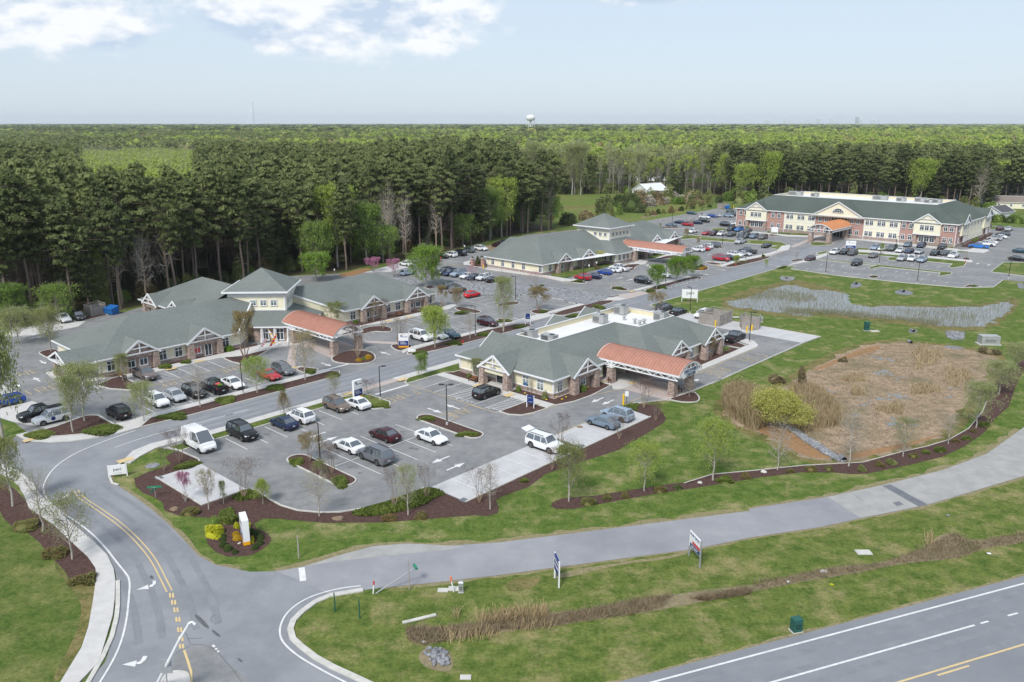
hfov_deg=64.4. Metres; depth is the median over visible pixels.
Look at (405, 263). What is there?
car
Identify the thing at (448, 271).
car
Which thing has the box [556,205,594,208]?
scrub strip
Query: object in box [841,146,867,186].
pine tree
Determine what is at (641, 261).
sidewalk
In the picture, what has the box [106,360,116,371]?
window
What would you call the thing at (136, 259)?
tree
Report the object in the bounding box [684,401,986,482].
stone edging
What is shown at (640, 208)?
bush
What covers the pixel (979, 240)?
planting bed
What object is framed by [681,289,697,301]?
sign
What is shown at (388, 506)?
ground cover
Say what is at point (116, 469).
sign
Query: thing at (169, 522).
straw verge
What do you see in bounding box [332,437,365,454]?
car
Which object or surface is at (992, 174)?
pine tree
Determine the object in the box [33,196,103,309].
pine tree
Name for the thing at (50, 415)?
car
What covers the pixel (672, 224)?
car
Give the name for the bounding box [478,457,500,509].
tree
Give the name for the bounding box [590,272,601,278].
car
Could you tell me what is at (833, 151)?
pine tree
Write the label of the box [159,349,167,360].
window
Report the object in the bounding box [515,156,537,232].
pine tree
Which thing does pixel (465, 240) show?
bush
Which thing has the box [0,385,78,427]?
concrete pad
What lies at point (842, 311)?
pond reeds
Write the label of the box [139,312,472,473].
oil stains
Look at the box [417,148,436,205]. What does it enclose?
pine tree
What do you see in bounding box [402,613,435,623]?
plank
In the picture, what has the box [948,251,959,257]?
pickup truck
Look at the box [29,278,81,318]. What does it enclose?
tree
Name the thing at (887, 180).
pine tree
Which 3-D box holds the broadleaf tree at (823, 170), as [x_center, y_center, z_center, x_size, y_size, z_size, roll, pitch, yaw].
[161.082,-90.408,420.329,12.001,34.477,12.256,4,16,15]
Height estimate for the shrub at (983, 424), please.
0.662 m
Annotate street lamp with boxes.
[233,357,243,392]
[309,421,321,460]
[379,365,385,398]
[438,383,453,424]
[511,276,515,301]
[748,312,756,342]
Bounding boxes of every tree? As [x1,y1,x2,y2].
[0,167,68,319]
[0,173,33,309]
[0,191,31,323]
[0,279,34,319]
[0,303,39,344]
[0,321,23,436]
[0,433,27,506]
[2,180,60,298]
[5,173,54,301]
[9,200,51,300]
[14,459,57,530]
[26,302,64,350]
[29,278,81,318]
[31,224,82,306]
[31,484,96,558]
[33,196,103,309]
[44,356,112,420]
[52,216,103,304]
[53,370,78,431]
[70,180,136,304]
[76,173,139,286]
[76,248,125,286]
[81,198,143,308]
[96,179,132,304]
[111,351,130,380]
[113,170,160,277]
[116,377,156,420]
[118,186,162,278]
[128,217,147,274]
[130,221,156,294]
[140,182,203,285]
[150,198,176,288]
[155,168,214,279]
[156,424,190,462]
[156,446,169,469]
[169,180,220,278]
[174,467,192,501]
[177,194,217,276]
[186,360,208,406]
[189,464,217,508]
[192,167,254,281]
[196,163,231,264]
[214,172,264,277]
[217,480,226,503]
[219,179,264,275]
[220,456,260,496]
[222,168,238,263]
[226,223,259,266]
[230,310,255,358]
[233,176,279,267]
[236,354,272,392]
[239,171,274,267]
[247,477,272,500]
[252,217,281,265]
[255,204,274,256]
[265,181,295,244]
[267,223,295,270]
[273,169,326,271]
[277,391,291,411]
[279,176,316,257]
[285,324,319,379]
[290,221,340,262]
[294,216,335,272]
[294,464,340,515]
[297,429,325,460]
[298,249,331,280]
[301,167,335,249]
[307,169,358,266]
[311,458,326,474]
[320,301,347,318]
[320,440,342,472]
[325,180,364,269]
[325,373,340,392]
[327,223,347,258]
[336,172,372,262]
[340,321,370,356]
[345,227,362,254]
[347,189,394,264]
[353,205,378,261]
[357,158,401,254]
[362,378,377,398]
[363,198,380,257]
[364,257,380,271]
[368,224,401,261]
[368,301,378,320]
[370,159,403,249]
[370,296,390,328]
[376,203,399,252]
[377,180,398,258]
[379,195,397,257]
[381,163,422,253]
[381,464,404,504]
[386,258,399,276]
[389,316,409,344]
[392,170,422,240]
[392,455,424,514]
[395,187,413,258]
[404,240,444,287]
[407,165,435,244]
[415,171,442,244]
[415,353,428,375]
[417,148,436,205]
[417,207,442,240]
[417,462,435,495]
[419,304,450,347]
[422,161,467,251]
[427,179,443,246]
[427,257,440,285]
[429,148,474,248]
[435,155,458,218]
[435,162,469,246]
[437,284,447,305]
[442,177,467,233]
[446,212,482,241]
[449,287,462,304]
[455,153,495,244]
[456,158,491,229]
[460,199,480,238]
[463,463,498,501]
[464,140,488,232]
[464,308,476,332]
[467,357,481,375]
[469,193,494,241]
[475,178,503,239]
[476,166,501,233]
[478,164,519,236]
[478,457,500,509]
[479,164,496,194]
[483,151,522,235]
[486,194,507,236]
[487,269,514,330]
[498,154,524,234]
[507,142,520,157]
[507,142,522,153]
[508,151,516,229]
[511,199,535,230]
[512,150,525,227]
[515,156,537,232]
[515,164,540,232]
[517,162,545,232]
[520,144,533,161]
[525,137,542,169]
[527,270,541,284]
[527,285,550,309]
[529,193,540,227]
[532,148,563,230]
[532,195,563,219]
[537,149,570,228]
[543,184,554,229]
[544,445,560,469]
[548,407,571,441]
[552,431,588,501]
[556,163,573,194]
[559,133,583,194]
[564,138,588,194]
[570,134,594,194]
[595,250,606,263]
[609,413,634,438]
[625,436,665,490]
[626,144,652,186]
[629,375,659,407]
[646,263,666,287]
[647,291,667,310]
[647,400,663,420]
[665,253,692,281]
[680,254,701,274]
[682,378,698,395]
[691,411,743,479]
[709,338,716,357]
[713,148,734,190]
[716,144,740,190]
[721,171,740,192]
[726,147,746,191]
[732,159,763,192]
[733,255,740,263]
[735,150,752,190]
[741,144,755,190]
[746,149,772,187]
[747,147,766,186]
[757,145,772,183]
[758,149,784,192]
[766,412,800,469]
[770,145,778,193]
[771,148,789,193]
[772,162,784,193]
[772,181,784,193]
[778,149,790,193]
[779,151,797,191]
[785,151,804,190]
[791,153,806,189]
[792,152,813,190]
[798,147,809,190]
[800,154,824,190]
[802,149,814,190]
[805,179,822,191]
[811,144,829,191]
[813,145,834,191]
[814,154,831,191]
[820,148,842,192]
[831,144,845,190]
[834,392,875,465]
[835,150,850,192]
[840,152,862,193]
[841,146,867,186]
[842,151,864,185]
[860,151,872,193]
[860,152,877,192]
[864,154,886,193]
[864,180,879,194]
[869,154,889,187]
[874,170,891,194]
[876,154,898,192]
[877,157,902,194]
[879,145,908,195]
[888,158,902,192]
[893,414,923,456]
[895,148,919,196]
[900,144,911,192]
[902,171,915,196]
[905,147,922,196]
[906,156,943,196]
[915,154,941,193]
[922,174,944,198]
[926,164,946,195]
[935,155,945,197]
[937,160,949,195]
[938,152,961,198]
[941,409,961,443]
[942,152,957,196]
[947,149,976,199]
[949,164,983,196]
[952,157,973,199]
[954,152,970,199]
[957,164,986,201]
[958,374,1008,427]
[962,148,987,204]
[969,165,987,196]
[969,167,993,202]
[975,358,1023,394]
[977,169,1004,202]
[981,148,1001,203]
[1002,341,1023,369]
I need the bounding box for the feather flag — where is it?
[269,334,276,345]
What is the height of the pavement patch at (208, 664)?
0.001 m
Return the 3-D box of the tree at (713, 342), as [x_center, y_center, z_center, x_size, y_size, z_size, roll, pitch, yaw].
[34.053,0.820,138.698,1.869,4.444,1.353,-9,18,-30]
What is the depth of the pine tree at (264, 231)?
218.19 m
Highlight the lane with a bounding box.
[275,427,1023,593]
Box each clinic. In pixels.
[47,268,436,381]
[455,306,728,397]
[484,213,692,274]
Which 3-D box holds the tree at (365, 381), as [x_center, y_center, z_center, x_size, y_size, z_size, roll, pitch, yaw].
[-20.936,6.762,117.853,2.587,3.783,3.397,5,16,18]
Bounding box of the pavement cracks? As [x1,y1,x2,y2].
[180,615,241,681]
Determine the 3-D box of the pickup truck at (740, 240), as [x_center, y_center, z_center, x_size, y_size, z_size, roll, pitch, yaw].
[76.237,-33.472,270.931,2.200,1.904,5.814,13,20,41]
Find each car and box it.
[0,391,25,407]
[31,405,71,425]
[55,311,71,322]
[69,309,85,320]
[105,403,131,419]
[144,389,169,407]
[163,387,186,402]
[181,381,206,398]
[220,376,245,389]
[226,418,258,441]
[257,368,281,380]
[269,415,298,430]
[271,360,295,375]
[286,406,315,424]
[322,394,350,412]
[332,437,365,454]
[344,396,371,410]
[357,443,394,465]
[368,426,401,442]
[398,260,412,265]
[399,269,414,275]
[408,327,432,341]
[414,427,447,445]
[428,330,448,339]
[435,253,448,258]
[437,266,452,274]
[441,281,458,288]
[442,268,456,275]
[442,328,460,338]
[446,251,457,257]
[448,284,466,292]
[449,268,467,276]
[455,249,466,255]
[459,272,472,278]
[463,290,480,297]
[464,246,474,252]
[466,273,479,280]
[472,384,500,399]
[474,244,487,250]
[475,272,491,280]
[476,315,498,326]
[484,276,497,282]
[491,241,501,246]
[522,425,562,453]
[574,272,591,280]
[585,414,620,429]
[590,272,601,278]
[597,268,612,274]
[600,405,634,422]
[607,266,621,272]
[634,275,652,283]
[655,302,672,310]
[665,222,677,226]
[669,307,686,315]
[681,221,693,225]
[688,228,697,232]
[692,220,702,223]
[692,245,704,251]
[694,307,710,317]
[698,217,709,222]
[700,243,712,248]
[701,230,710,234]
[709,230,718,235]
[711,241,720,247]
[713,253,729,260]
[717,230,726,235]
[719,221,732,226]
[723,213,733,217]
[726,208,736,212]
[726,231,736,236]
[726,254,737,260]
[727,226,735,230]
[727,250,743,256]
[734,226,743,231]
[738,250,752,255]
[743,228,752,232]
[743,232,750,238]
[749,232,758,238]
[758,233,767,239]
[761,243,771,247]
[804,255,815,260]
[829,248,839,254]
[839,247,849,254]
[847,248,857,255]
[851,258,862,265]
[868,252,878,257]
[870,244,879,249]
[886,244,897,250]
[895,247,904,252]
[897,254,907,260]
[903,241,912,246]
[904,248,913,253]
[907,254,917,261]
[914,248,924,253]
[916,241,926,247]
[916,255,927,262]
[930,249,939,255]
[937,243,946,249]
[940,250,949,254]
[986,235,1002,240]
[995,231,1010,235]
[996,225,1003,230]
[1005,226,1012,230]
[1008,255,1023,260]
[1012,248,1023,252]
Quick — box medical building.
[735,191,994,247]
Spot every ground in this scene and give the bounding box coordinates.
[0,160,1023,681]
[0,204,555,326]
[554,182,1004,199]
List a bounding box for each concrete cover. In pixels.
[437,588,447,591]
[448,586,457,590]
[460,675,470,679]
[854,550,872,554]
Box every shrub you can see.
[12,517,38,532]
[23,429,54,439]
[40,545,69,559]
[66,570,96,586]
[81,423,122,435]
[155,411,186,419]
[158,363,171,368]
[172,460,201,469]
[180,359,190,363]
[180,506,200,515]
[204,524,224,539]
[210,515,219,523]
[214,395,234,404]
[218,507,234,517]
[218,513,238,524]
[219,541,226,547]
[223,545,232,551]
[224,345,233,351]
[232,534,241,540]
[233,522,239,528]
[250,535,254,543]
[251,544,258,549]
[252,530,260,536]
[256,534,264,539]
[256,539,263,545]
[264,384,284,390]
[288,457,303,466]
[305,368,315,374]
[327,372,339,377]
[331,475,347,488]
[372,402,390,408]
[381,513,397,521]
[411,350,428,354]
[412,511,426,520]
[415,415,435,420]
[444,340,462,344]
[454,310,468,314]
[455,431,479,436]
[476,331,489,335]
[497,319,511,322]
[513,324,526,328]
[515,385,521,391]
[519,478,529,482]
[541,390,547,398]
[565,313,578,317]
[579,384,586,391]
[580,497,596,505]
[592,304,605,309]
[602,492,612,499]
[620,490,629,498]
[628,404,637,410]
[646,288,655,292]
[653,486,666,493]
[673,484,682,490]
[714,474,734,483]
[730,375,748,383]
[739,471,751,478]
[768,374,785,384]
[786,468,795,472]
[798,365,806,383]
[804,465,817,471]
[824,466,833,470]
[837,357,847,361]
[858,464,866,471]
[875,460,885,466]
[885,458,897,465]
[908,453,918,457]
[921,449,929,453]
[933,446,946,452]
[950,438,960,441]
[961,435,972,440]
[970,428,977,432]
[978,421,991,426]
[979,346,1002,354]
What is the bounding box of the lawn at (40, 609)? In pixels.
[0,512,89,681]
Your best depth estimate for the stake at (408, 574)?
69.86 m
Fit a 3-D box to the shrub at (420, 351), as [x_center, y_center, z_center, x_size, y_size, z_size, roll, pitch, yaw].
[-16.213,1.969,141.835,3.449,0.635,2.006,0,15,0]
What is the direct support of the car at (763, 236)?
on the parking lot
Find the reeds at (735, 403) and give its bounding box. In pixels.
[719,378,772,430]
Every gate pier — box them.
[470,256,474,266]
[481,256,484,267]
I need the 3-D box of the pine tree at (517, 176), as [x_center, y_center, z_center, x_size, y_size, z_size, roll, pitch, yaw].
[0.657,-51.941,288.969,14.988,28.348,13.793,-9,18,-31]
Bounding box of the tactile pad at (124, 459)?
[117,457,133,462]
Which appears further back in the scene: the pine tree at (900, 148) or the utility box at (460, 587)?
the pine tree at (900, 148)
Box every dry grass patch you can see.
[758,427,829,457]
[814,345,878,369]
[851,435,936,457]
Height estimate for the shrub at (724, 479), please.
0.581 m
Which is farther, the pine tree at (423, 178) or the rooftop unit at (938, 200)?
the rooftop unit at (938, 200)
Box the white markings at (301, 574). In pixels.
[15,218,1023,681]
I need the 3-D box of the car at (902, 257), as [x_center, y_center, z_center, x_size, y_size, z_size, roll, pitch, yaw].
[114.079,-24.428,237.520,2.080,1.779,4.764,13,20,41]
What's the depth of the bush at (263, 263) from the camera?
214.90 m
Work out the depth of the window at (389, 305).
169.40 m
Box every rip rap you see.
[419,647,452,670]
[851,283,861,287]
[895,290,912,294]
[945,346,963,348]
[1017,283,1023,288]
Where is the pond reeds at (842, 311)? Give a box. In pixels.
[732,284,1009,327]
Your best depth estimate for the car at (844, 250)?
248.34 m
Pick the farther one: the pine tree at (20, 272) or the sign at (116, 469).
the pine tree at (20, 272)
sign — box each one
[107,463,127,477]
[147,485,161,496]
[159,659,172,681]
[239,511,249,545]
[352,378,362,396]
[376,563,417,592]
[398,333,408,347]
[525,313,530,324]
[526,394,534,407]
[554,552,559,587]
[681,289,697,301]
[688,529,701,567]
[771,227,777,233]
[845,241,855,248]
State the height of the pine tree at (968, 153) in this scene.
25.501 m
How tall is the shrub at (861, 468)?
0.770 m
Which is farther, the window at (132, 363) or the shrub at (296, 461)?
the window at (132, 363)
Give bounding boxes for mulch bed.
[0,483,95,577]
[134,404,665,556]
[551,359,1023,508]
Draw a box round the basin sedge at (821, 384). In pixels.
[765,344,984,454]
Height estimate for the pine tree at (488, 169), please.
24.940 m
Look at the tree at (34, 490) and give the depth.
79.21 m
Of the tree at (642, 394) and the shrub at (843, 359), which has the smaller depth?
the tree at (642, 394)
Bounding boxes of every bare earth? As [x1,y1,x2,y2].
[338,268,370,275]
[484,245,495,249]
[506,577,540,591]
[553,553,687,577]
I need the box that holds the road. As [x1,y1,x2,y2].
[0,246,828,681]
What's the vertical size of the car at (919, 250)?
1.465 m
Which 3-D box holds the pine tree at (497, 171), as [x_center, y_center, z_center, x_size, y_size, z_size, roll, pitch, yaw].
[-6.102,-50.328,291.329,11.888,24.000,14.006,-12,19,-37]
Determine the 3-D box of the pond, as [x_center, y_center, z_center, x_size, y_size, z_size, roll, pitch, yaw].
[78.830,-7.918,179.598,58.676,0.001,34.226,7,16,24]
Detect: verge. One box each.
[53,560,94,680]
[111,457,240,568]
[275,428,1020,570]
[294,478,1023,681]
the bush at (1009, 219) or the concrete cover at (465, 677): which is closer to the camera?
the concrete cover at (465, 677)
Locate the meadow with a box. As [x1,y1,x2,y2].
[507,193,699,223]
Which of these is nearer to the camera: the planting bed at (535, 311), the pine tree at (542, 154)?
the planting bed at (535, 311)
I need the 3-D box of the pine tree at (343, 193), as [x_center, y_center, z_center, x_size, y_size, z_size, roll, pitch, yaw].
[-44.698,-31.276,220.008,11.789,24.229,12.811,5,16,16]
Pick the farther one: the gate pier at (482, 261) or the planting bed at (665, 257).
the planting bed at (665, 257)
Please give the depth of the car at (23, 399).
115.91 m
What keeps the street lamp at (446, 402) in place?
on the planting bed at (451, 426)
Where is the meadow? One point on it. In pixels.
(579, 200)
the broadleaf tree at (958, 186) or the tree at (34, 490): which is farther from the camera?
the broadleaf tree at (958, 186)
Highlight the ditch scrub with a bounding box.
[404,530,1023,644]
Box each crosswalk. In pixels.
[349,379,397,391]
[613,291,647,298]
[790,238,814,246]
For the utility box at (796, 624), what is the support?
on the verge at (373, 643)
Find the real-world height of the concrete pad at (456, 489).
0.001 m
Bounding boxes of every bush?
[29,297,56,317]
[62,290,87,307]
[69,295,82,308]
[86,267,114,305]
[114,289,131,301]
[134,274,159,298]
[164,276,181,288]
[182,273,190,282]
[186,273,201,281]
[215,270,229,282]
[230,256,245,280]
[244,265,254,275]
[254,257,275,271]
[269,256,287,271]
[285,254,296,270]
[291,258,300,268]
[324,256,335,265]
[333,241,348,261]
[352,251,364,259]
[375,246,386,255]
[391,246,399,251]
[399,238,414,251]
[414,238,425,246]
[423,227,433,246]
[432,231,448,245]
[442,227,461,245]
[453,227,467,243]
[471,231,485,238]
[484,226,493,236]
[498,214,505,229]
[513,209,530,227]
[559,212,575,225]
[573,179,584,193]
[577,209,595,219]
[590,186,600,193]
[594,194,613,214]
[601,181,611,193]
[606,200,614,216]
[610,179,616,193]
[611,200,621,209]
[612,184,620,193]
[613,194,621,201]
[613,202,622,214]
[619,194,627,211]
[622,191,640,212]
[623,185,631,192]
[633,189,647,206]
[634,202,646,212]
[644,207,650,215]
[645,194,655,206]
[647,187,656,205]
[649,190,663,204]
[650,191,665,204]
[663,183,674,203]
[667,205,674,212]
[671,195,684,203]
[673,184,682,193]
[684,190,696,203]
[686,188,702,204]
[692,194,704,205]
[694,199,700,206]
[704,188,713,203]
[714,196,722,202]
[721,190,734,200]
[734,188,746,203]
[742,189,757,202]
[757,185,769,199]
[784,187,793,192]
[849,182,857,193]
[878,190,887,194]
[895,190,904,196]
[922,192,931,197]
[959,195,970,203]
[970,194,980,206]
[983,201,996,207]
[993,214,1002,222]
[1004,216,1013,222]
[1014,215,1023,223]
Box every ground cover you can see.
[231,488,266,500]
[351,487,444,516]
[622,403,638,408]
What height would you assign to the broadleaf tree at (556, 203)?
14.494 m
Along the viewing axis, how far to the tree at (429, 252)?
195.64 m
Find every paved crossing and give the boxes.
[287,345,296,366]
[299,339,361,357]
[365,341,397,343]
[486,268,562,281]
[625,379,688,400]
[814,238,841,242]
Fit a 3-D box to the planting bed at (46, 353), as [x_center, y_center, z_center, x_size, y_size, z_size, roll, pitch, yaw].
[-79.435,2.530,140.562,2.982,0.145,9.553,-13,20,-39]
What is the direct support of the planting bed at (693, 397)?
on the ground at (530, 510)
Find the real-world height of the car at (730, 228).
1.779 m
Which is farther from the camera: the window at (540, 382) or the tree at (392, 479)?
the window at (540, 382)
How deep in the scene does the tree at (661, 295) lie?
173.11 m
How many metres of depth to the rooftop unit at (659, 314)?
142.57 m
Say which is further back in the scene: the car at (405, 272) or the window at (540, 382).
the car at (405, 272)
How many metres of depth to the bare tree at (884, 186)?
403.28 m
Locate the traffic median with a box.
[161,670,189,681]
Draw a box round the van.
[180,422,216,453]
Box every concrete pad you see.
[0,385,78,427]
[1,319,84,336]
[162,464,244,503]
[364,264,410,272]
[432,446,560,498]
[555,411,648,445]
[652,310,817,342]
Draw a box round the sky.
[0,0,1023,123]
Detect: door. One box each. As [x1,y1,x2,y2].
[204,343,212,355]
[496,371,512,386]
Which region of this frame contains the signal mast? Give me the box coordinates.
[156,621,195,681]
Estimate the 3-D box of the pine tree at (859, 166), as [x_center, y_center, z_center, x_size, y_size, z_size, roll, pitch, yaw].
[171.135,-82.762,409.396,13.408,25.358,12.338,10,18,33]
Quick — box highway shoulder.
[606,574,1023,681]
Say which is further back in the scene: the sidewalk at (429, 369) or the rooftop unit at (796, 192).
the rooftop unit at (796, 192)
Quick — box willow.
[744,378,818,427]
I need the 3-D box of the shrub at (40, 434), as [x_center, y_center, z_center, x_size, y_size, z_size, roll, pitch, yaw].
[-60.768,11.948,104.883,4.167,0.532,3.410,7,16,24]
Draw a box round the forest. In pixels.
[0,131,1023,302]
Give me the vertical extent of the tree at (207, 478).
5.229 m
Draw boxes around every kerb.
[85,580,119,681]
[109,463,120,485]
[155,476,238,505]
[180,451,199,468]
[251,487,423,512]
[287,588,372,681]
[465,455,563,501]
[583,416,650,447]
[625,380,716,404]
[650,269,773,304]
[650,305,820,383]
[775,266,1002,287]
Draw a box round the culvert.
[838,454,846,460]
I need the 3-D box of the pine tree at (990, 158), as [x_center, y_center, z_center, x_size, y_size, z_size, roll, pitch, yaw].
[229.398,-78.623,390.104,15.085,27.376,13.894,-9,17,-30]
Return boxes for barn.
[631,183,668,193]
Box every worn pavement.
[306,544,463,565]
[829,428,1023,517]
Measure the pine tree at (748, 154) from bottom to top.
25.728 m
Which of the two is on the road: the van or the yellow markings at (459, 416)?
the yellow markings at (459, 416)
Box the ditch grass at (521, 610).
[438,525,937,643]
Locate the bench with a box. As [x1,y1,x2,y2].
[468,374,477,382]
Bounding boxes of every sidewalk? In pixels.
[0,464,114,681]
[16,369,329,442]
[46,367,105,384]
[120,304,456,378]
[122,436,180,463]
[210,391,350,433]
[393,359,458,379]
[401,313,544,353]
[437,372,553,407]
[463,260,486,268]
[485,266,631,280]
[511,314,552,323]
[547,297,624,313]
[600,368,654,389]
[623,253,678,264]
[634,275,691,290]
[653,338,757,379]
[718,250,781,266]
[740,231,1009,252]
[778,245,789,250]
[789,253,829,264]
[858,249,972,261]
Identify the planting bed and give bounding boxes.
[32,415,113,436]
[39,349,57,357]
[85,314,107,320]
[98,376,132,390]
[108,343,256,376]
[139,370,339,427]
[165,394,390,450]
[223,346,285,363]
[286,454,356,485]
[296,367,318,372]
[331,350,375,363]
[338,326,391,334]
[343,305,443,328]
[391,344,411,350]
[404,363,459,383]
[406,324,531,354]
[416,414,483,438]
[445,371,490,381]
[454,307,480,313]
[470,260,486,267]
[497,301,519,305]
[499,401,547,415]
[510,382,611,405]
[531,309,554,313]
[551,263,610,277]
[552,300,613,315]
[610,286,627,290]
[625,264,639,270]
[644,276,701,290]
[648,253,665,257]
[656,255,675,259]
[659,347,737,376]
[660,226,683,228]
[670,392,699,402]
[680,234,749,242]
[683,265,708,270]
[700,237,788,249]
[705,262,720,264]
[710,228,726,230]
[724,342,746,348]
[725,256,770,266]
[768,231,807,234]
[810,242,832,245]
[816,259,951,275]
[857,252,966,267]
[887,257,896,260]
[961,233,992,247]
[991,262,1023,275]
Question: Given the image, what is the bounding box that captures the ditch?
[407,534,1023,643]
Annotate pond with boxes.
[726,285,1014,326]
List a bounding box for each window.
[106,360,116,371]
[128,359,136,368]
[139,356,148,365]
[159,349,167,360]
[174,346,183,357]
[194,346,201,353]
[222,336,229,347]
[249,300,256,305]
[259,299,266,305]
[263,328,269,340]
[270,299,276,305]
[276,328,284,339]
[350,311,355,320]
[386,304,390,312]
[395,302,400,310]
[415,301,420,307]
[522,374,528,387]
[536,378,543,391]
[557,379,562,392]
[580,377,585,384]
[923,236,928,241]
[929,236,934,242]
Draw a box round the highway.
[620,576,1023,681]
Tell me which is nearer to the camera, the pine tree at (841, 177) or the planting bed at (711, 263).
the planting bed at (711, 263)
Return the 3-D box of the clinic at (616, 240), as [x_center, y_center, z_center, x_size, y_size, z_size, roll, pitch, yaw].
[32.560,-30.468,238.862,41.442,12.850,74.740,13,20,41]
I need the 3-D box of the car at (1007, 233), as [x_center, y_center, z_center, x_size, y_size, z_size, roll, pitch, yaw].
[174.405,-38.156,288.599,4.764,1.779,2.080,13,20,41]
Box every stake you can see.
[297,535,299,558]
[408,560,409,589]
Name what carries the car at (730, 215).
on the parking lot
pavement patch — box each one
[172,644,248,681]
[883,484,927,505]
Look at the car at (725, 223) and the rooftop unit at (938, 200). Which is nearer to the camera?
the rooftop unit at (938, 200)
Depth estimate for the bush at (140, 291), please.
186.50 m
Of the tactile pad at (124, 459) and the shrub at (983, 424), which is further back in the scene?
the shrub at (983, 424)
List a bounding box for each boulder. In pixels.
[169,506,178,510]
[332,516,343,520]
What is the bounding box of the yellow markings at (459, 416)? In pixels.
[7,244,1023,681]
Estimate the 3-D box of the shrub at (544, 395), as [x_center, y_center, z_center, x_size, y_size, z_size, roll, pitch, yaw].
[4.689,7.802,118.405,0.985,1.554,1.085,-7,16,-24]
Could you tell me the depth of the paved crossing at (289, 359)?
140.19 m
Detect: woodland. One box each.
[0,124,1023,132]
[0,129,1023,170]
[115,123,1022,124]
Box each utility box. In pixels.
[458,581,463,592]
[788,615,803,633]
[863,321,869,330]
[975,334,1001,345]
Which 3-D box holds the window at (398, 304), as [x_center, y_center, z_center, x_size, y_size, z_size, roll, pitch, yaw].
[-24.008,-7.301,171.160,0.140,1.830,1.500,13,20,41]
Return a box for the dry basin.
[722,342,998,462]
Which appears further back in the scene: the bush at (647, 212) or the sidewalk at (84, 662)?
the bush at (647, 212)
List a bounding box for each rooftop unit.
[520,327,537,337]
[540,332,557,340]
[592,312,608,323]
[614,303,628,314]
[653,310,668,319]
[789,191,803,194]
[872,195,888,199]
[896,197,906,200]
[914,197,926,201]
[924,199,933,202]
[934,199,942,202]
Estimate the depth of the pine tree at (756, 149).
414.28 m
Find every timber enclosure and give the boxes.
[83,300,105,315]
[698,306,732,326]
[717,203,728,208]
[739,312,760,329]
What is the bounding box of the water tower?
[526,115,534,126]
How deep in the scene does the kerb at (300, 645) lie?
62.92 m
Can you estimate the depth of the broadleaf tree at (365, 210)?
225.94 m
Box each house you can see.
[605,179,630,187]
[635,176,665,184]
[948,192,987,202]
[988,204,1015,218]
[989,195,1023,208]
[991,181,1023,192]
[1007,187,1023,195]
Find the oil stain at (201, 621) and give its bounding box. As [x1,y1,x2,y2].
[195,614,208,627]
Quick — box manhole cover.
[145,463,159,467]
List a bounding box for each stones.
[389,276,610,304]
[422,276,964,666]
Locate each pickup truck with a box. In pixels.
[16,402,62,422]
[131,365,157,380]
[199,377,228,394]
[609,263,629,271]
[651,270,671,277]
[724,329,745,342]
[734,238,746,243]
[738,247,757,253]
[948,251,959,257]
[968,242,989,248]
[982,240,996,246]
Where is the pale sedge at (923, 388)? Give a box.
[839,342,975,413]
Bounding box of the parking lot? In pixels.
[0,208,1023,589]
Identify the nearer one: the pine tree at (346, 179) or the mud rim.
the mud rim
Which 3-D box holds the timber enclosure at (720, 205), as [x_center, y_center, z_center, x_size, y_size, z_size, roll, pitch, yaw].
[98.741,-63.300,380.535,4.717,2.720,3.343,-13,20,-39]
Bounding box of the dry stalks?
[786,378,845,432]
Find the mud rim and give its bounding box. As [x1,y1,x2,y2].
[721,280,1020,331]
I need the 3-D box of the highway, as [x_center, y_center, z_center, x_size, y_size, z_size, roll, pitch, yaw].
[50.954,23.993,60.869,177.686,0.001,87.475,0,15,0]
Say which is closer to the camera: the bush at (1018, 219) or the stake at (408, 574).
the stake at (408, 574)
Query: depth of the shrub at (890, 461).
95.82 m
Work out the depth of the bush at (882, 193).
400.25 m
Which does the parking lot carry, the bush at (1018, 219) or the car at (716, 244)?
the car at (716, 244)
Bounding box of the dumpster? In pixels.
[103,304,118,314]
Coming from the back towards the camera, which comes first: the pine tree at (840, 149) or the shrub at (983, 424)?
the pine tree at (840, 149)

